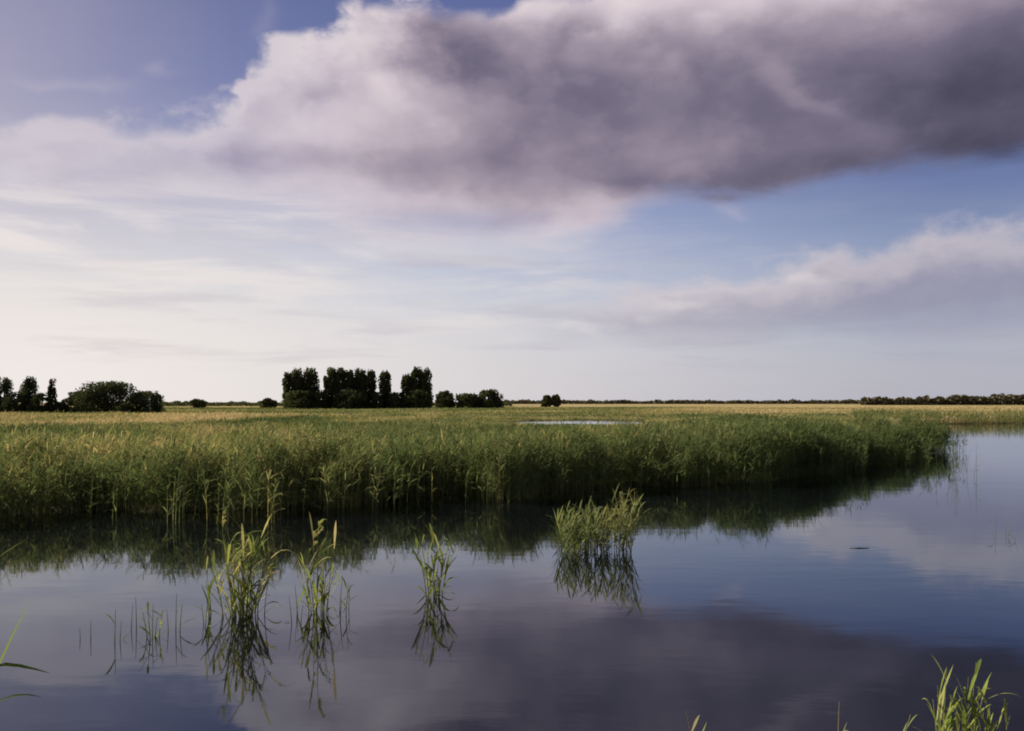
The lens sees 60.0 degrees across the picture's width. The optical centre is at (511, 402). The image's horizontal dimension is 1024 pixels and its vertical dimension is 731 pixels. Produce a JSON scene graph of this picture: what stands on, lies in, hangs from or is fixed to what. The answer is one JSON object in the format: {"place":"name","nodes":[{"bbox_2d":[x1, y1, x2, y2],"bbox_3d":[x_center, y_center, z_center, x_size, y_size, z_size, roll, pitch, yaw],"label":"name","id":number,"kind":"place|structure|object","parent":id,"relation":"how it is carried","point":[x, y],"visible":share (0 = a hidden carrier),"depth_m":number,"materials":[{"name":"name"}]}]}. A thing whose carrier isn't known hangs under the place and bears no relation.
{"place":"outdoors","nodes":[
{"label":"outdoors","id":0,"kind":"place"},
{"bbox_2d":[0,420,1023,730],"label":"water","id":1,"kind":"structure","parent":0,"point":[854,600],"depth_m":14.33,"materials":[{"name":"blue liquid"}]},
{"bbox_2d":[0,541,48,700],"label":"reed clump","id":2,"kind":"object","parent":1,"relation":"in","point":[14,664],"visible":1,"depth_m":9.26,"materials":[{"name":"leaf"}]},
{"bbox_2d":[103,609,126,641],"bbox_3d":[-5.617,3.291,12.585,0.043,0.717,0.398,0,0,34],"label":"reed sprout","id":3,"kind":"object","parent":1,"relation":"in","point":[115,623],"visible":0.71,"depth_m":12.57,"materials":[{"name":"plant"}]},
{"bbox_2d":[131,597,144,627],"bbox_3d":[-5.579,3.292,13.336,0.317,0.716,0.032,0,0,0],"label":"reed sprout","id":4,"kind":"object","parent":1,"relation":"in","point":[136,617],"visible":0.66,"depth_m":13.34,"materials":[{"name":"plant"}]},
{"bbox_2d":[139,601,169,638],"bbox_3d":[-5.188,3.261,12.822,0.453,0.778,0.300,0,0,0],"label":"reed sprout","id":5,"kind":"object","parent":1,"relation":"in","point":[148,610],"visible":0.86,"depth_m":12.81,"materials":[{"name":"plant"}]},
{"bbox_2d":[167,593,190,630],"bbox_3d":[-4.894,3.253,13.215,0.465,0.794,0.118,0,0,3],"label":"reed sprout","id":6,"kind":"object","parent":1,"relation":"in","point":[177,610],"visible":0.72,"depth_m":13.17,"materials":[{"name":"plant"}]},
{"bbox_2d":[196,585,216,626],"bbox_3d":[-4.615,3.194,13.442,0.430,0.912,0.252,0,0,35],"label":"reed sprout","id":7,"kind":"object","parent":1,"relation":"in","point":[209,625],"visible":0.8,"depth_m":13.44,"materials":[{"name":"plant"}]},
{"bbox_2d":[200,511,295,617],"bbox_3d":[-4.187,2.663,14.179,1.576,1.973,1.222,0,0,0],"label":"reed clump","id":8,"kind":"object","parent":1,"relation":"in","point":[243,588],"visible":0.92,"depth_m":14.07,"materials":[{"name":"leaf"}]},
{"bbox_2d":[284,600,302,623],"bbox_3d":[-3.307,3.314,13.624,0.439,0.672,0.120,0,0,23],"label":"reed sprout","id":9,"kind":"object","parent":1,"relation":"in","point":[297,616],"visible":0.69,"depth_m":13.61,"materials":[{"name":"plant"}]},
{"bbox_2d":[294,512,349,613],"bbox_3d":[-3.126,2.713,14.314,0.948,1.873,0.938,0,0,0],"label":"reed clump","id":10,"kind":"object","parent":1,"relation":"in","point":[322,598],"visible":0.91,"depth_m":14.36,"materials":[{"name":"leaf"}]},
{"bbox_2d":[335,583,355,617],"bbox_3d":[-2.669,3.264,14.094,0.492,0.773,0.190,0,0,-11],"label":"reed sprout","id":11,"kind":"object","parent":1,"relation":"in","point":[346,602],"visible":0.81,"depth_m":14.10,"materials":[{"name":"plant"}]},
{"bbox_2d":[411,522,457,597],"bbox_3d":[-1.345,2.878,15.566,0.866,1.543,0.814,0,0,0],"label":"reed clump","id":12,"kind":"object","parent":1,"relation":"in","point":[428,573],"visible":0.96,"depth_m":15.53,"materials":[{"name":"plant"}]},
{"bbox_2d":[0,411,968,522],"bbox_3d":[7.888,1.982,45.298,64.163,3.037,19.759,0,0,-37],"label":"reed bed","id":13,"kind":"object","parent":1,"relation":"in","point":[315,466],"visible":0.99,"depth_m":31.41,"materials":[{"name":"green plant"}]},
{"bbox_2d":[548,482,650,554],"bbox_3d":[1.967,2.763,20.387,2.416,1.774,1.742,0,0,0],"label":"reed tussock","id":14,"kind":"object","parent":1,"relation":"in","point":[574,533],"visible":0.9,"depth_m":20.10,"materials":[{"name":"green plant"}]},
{"bbox_2d":[686,713,706,730],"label":"reed stalk","id":15,"kind":"object","parent":1,"relation":"in","point":[695,722],"visible":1,"depth_m":8.32,"materials":[{"name":"plant"}]},
{"bbox_2d":[903,715,914,730],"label":"reed stalk","id":16,"kind":"object","parent":1,"relation":"in","point":[907,724],"visible":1,"depth_m":8.30,"materials":[{"name":"plant"}]},
{"bbox_2d":[845,407,1023,423],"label":"reeds","id":17,"kind":"object","parent":1,"relation":"on","point":[927,414],"visible":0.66,"depth_m":138.55,"materials":[{"name":"green plant"}]},
{"bbox_2d":[935,441,979,477],"bbox_3d":[20.383,2.656,40.541,1.535,1.989,2.110,0,0,0],"label":"reed sprout","id":18,"kind":"object","parent":1,"relation":"in","point":[960,462],"visible":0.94,"depth_m":40.15,"materials":[{"name":"green plant"}]},
{"bbox_2d":[912,657,1020,730],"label":"reed clump","id":19,"kind":"object","parent":1,"relation":"in","point":[948,722],"visible":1,"depth_m":8.01,"materials":[{"name":"green plant"}]},
{"bbox_2d":[0,0,1023,401],"label":"sky","id":20,"kind":"structure","parent":0,"point":[207,200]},
{"bbox_2d":[2,402,1023,513],"bbox_3d":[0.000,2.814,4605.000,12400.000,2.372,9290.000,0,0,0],"label":"ground","id":21,"kind":"structure","parent":0,"point":[550,490],"depth_m":35.69,"materials":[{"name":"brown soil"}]},
{"bbox_2d":[0,376,13,411],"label":"poplar tree","id":22,"kind":"object","parent":21,"relation":"on","point":[5,387],"visible":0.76,"depth_m":249.64,"materials":[{"name":"green plant"}]},
{"bbox_2d":[1,391,29,411],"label":"shrub","id":23,"kind":"object","parent":21,"relation":"on","point":[13,404],"visible":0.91,"depth_m":244.67,"materials":[{"name":"green plant"}]},
{"bbox_2d":[19,376,39,411],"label":"poplar tree","id":24,"kind":"object","parent":21,"relation":"on","point":[28,387],"visible":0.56,"depth_m":249.09,"materials":[{"name":"green plant"}]},
{"bbox_2d":[26,392,53,412],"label":"shrub","id":25,"kind":"object","parent":21,"relation":"on","point":[36,405],"visible":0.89,"depth_m":244.75,"materials":[{"name":"green plant"}]},
{"bbox_2d":[47,378,57,408],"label":"poplar tree","id":26,"kind":"object","parent":21,"relation":"on","point":[51,391],"visible":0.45,"depth_m":249.45,"materials":[{"name":"green plant"}]},
{"bbox_2d":[51,401,69,412],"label":"shrub","id":27,"kind":"object","parent":21,"relation":"on","point":[60,406],"visible":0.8,"depth_m":245.11,"materials":[{"name":"green plant"}]},
{"bbox_2d":[61,390,91,412],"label":"round tree","id":28,"kind":"object","parent":21,"relation":"on","point":[67,400],"visible":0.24,"depth_m":250.04,"materials":[{"name":"green plant"}]},
{"bbox_2d":[67,380,145,413],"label":"round tree","id":29,"kind":"object","parent":21,"relation":"on","point":[100,395],"visible":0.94,"depth_m":246.26,"materials":[{"name":"green plant"}]},
{"bbox_2d":[125,390,165,412],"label":"round tree","id":30,"kind":"object","parent":21,"relation":"on","point":[153,403],"visible":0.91,"depth_m":250.11,"materials":[{"name":"green plant"}]},
{"bbox_2d":[190,399,207,408],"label":"bush","id":31,"kind":"object","parent":21,"relation":"on","point":[197,403],"visible":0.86,"depth_m":418.02,"materials":[{"name":"green plant"}]},
{"bbox_2d":[259,398,277,407],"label":"bush","id":32,"kind":"object","parent":21,"relation":"on","point":[268,403],"visible":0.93,"depth_m":418.14,"materials":[{"name":"green plant"}]},
{"bbox_2d":[282,371,292,407],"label":"poplar tree","id":33,"kind":"object","parent":21,"relation":"on","point":[286,383],"visible":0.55,"depth_m":398.69,"materials":[{"name":"green plant"}]},
{"bbox_2d":[289,367,305,407],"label":"poplar tree","id":34,"kind":"object","parent":21,"relation":"on","point":[297,380],"visible":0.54,"depth_m":398.28,"materials":[{"name":"green plant"}]},
{"bbox_2d":[281,390,319,408],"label":"shrub","id":35,"kind":"object","parent":21,"relation":"on","point":[299,399],"visible":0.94,"depth_m":390.31,"materials":[{"name":"green plant"}]},
{"bbox_2d":[301,367,320,400],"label":"poplar tree","id":36,"kind":"object","parent":21,"relation":"on","point":[310,376],"visible":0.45,"depth_m":398.57,"materials":[{"name":"green plant"}]},
{"bbox_2d":[312,390,328,409],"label":"shrub","id":37,"kind":"object","parent":21,"relation":"on","point":[321,396],"visible":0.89,"depth_m":392.33,"materials":[{"name":"green plant"}]},
{"bbox_2d":[323,367,336,408],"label":"poplar tree","id":38,"kind":"object","parent":21,"relation":"on","point":[328,386],"visible":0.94,"depth_m":398.31,"materials":[{"name":"green plant"}]},
{"bbox_2d":[161,400,511,405],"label":"hedge","id":39,"kind":"object","parent":21,"relation":"on","point":[229,403],"visible":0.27,"depth_m":706.31,"materials":[{"name":"green plant"}]},
{"bbox_2d":[332,367,347,408],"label":"poplar tree","id":40,"kind":"object","parent":21,"relation":"on","point":[340,375],"visible":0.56,"depth_m":398.15,"materials":[{"name":"green plant"}]},
{"bbox_2d":[343,369,355,390],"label":"poplar tree","id":41,"kind":"object","parent":21,"relation":"on","point":[350,382],"visible":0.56,"depth_m":398.46,"materials":[{"name":"green plant"}]},
{"bbox_2d":[333,389,372,408],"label":"shrub","id":42,"kind":"object","parent":21,"relation":"on","point":[352,399],"visible":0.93,"depth_m":389.91,"materials":[{"name":"green plant"}]},
{"bbox_2d":[353,367,368,399],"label":"poplar tree","id":43,"kind":"object","parent":21,"relation":"on","point":[359,380],"visible":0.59,"depth_m":398.42,"materials":[{"name":"green plant"}]},
{"bbox_2d":[364,369,376,405],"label":"poplar tree","id":44,"kind":"object","parent":21,"relation":"on","point":[370,384],"visible":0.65,"depth_m":398.76,"materials":[{"name":"green plant"}]},
{"bbox_2d":[369,392,383,408],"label":"shrub","id":45,"kind":"object","parent":21,"relation":"on","point":[375,396],"visible":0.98,"depth_m":392.57,"materials":[{"name":"green plant"}]},
{"bbox_2d":[377,370,391,408],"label":"poplar tree","id":46,"kind":"object","parent":21,"relation":"on","point":[384,387],"visible":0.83,"depth_m":398.42,"materials":[{"name":"green plant"}]},
{"bbox_2d":[386,392,407,408],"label":"shrub","id":47,"kind":"object","parent":21,"relation":"on","point":[395,400],"visible":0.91,"depth_m":391.93,"materials":[{"name":"green plant"}]},
{"bbox_2d":[400,373,411,400],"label":"poplar tree","id":48,"kind":"object","parent":21,"relation":"on","point":[405,387],"visible":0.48,"depth_m":398.65,"materials":[{"name":"green plant"}]},
{"bbox_2d":[409,366,422,390],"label":"poplar tree","id":49,"kind":"object","parent":21,"relation":"on","point":[414,377],"visible":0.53,"depth_m":398.18,"materials":[{"name":"green plant"}]},
{"bbox_2d":[403,389,432,407],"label":"shrub","id":50,"kind":"object","parent":21,"relation":"on","point":[415,399],"visible":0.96,"depth_m":390.93,"materials":[{"name":"green plant"}]},
{"bbox_2d":[418,367,433,406],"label":"poplar tree","id":51,"kind":"object","parent":21,"relation":"on","point":[426,379],"visible":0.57,"depth_m":398.48,"materials":[{"name":"green plant"}]},
{"bbox_2d":[434,390,454,407],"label":"bush","id":52,"kind":"object","parent":21,"relation":"on","point":[444,398],"visible":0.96,"depth_m":417.79,"materials":[{"name":"green plant"}]},
{"bbox_2d":[451,392,482,407],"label":"bush","id":53,"kind":"object","parent":21,"relation":"on","point":[468,400],"visible":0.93,"depth_m":416.17,"materials":[{"name":"green plant"}]},
{"bbox_2d":[476,388,504,407],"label":"bush","id":54,"kind":"object","parent":21,"relation":"on","point":[494,399],"visible":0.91,"depth_m":417.27,"materials":[{"name":"green plant"}]},
{"bbox_2d":[0,410,1023,483],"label":"marsh grass","id":55,"kind":"structure","parent":21,"relation":"on","point":[164,427],"depth_m":96.24,"materials":[{"name":"green plant"}]},
{"bbox_2d":[0,405,1023,417],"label":"meadow grass","id":56,"kind":"structure","parent":21,"relation":"on","point":[552,411],"depth_m":305.11,"materials":[{"name":"green plant"}]},
{"bbox_2d":[541,395,551,406],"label":"bush","id":57,"kind":"object","parent":21,"relation":"on","point":[546,400],"visible":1,"depth_m":558.94,"materials":[{"name":"green plant"}]},
{"bbox_2d":[550,394,561,406],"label":"bush","id":58,"kind":"object","parent":21,"relation":"on","point":[556,400],"visible":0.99,"depth_m":558.11,"materials":[{"name":"green plant"}]},
{"bbox_2d":[502,399,860,403],"bbox_3d":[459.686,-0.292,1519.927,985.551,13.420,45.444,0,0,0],"label":"woodland","id":59,"kind":"object","parent":21,"relation":"on","point":[683,401],"visible":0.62,"depth_m":1504.81,"materials":[{"name":"green plant"}]},
{"bbox_2d":[860,393,1023,404],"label":"woodland","id":60,"kind":"object","parent":21,"relation":"on","point":[998,399],"visible":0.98,"depth_m":953.54,"materials":[{"name":"green plant"}]}
]}

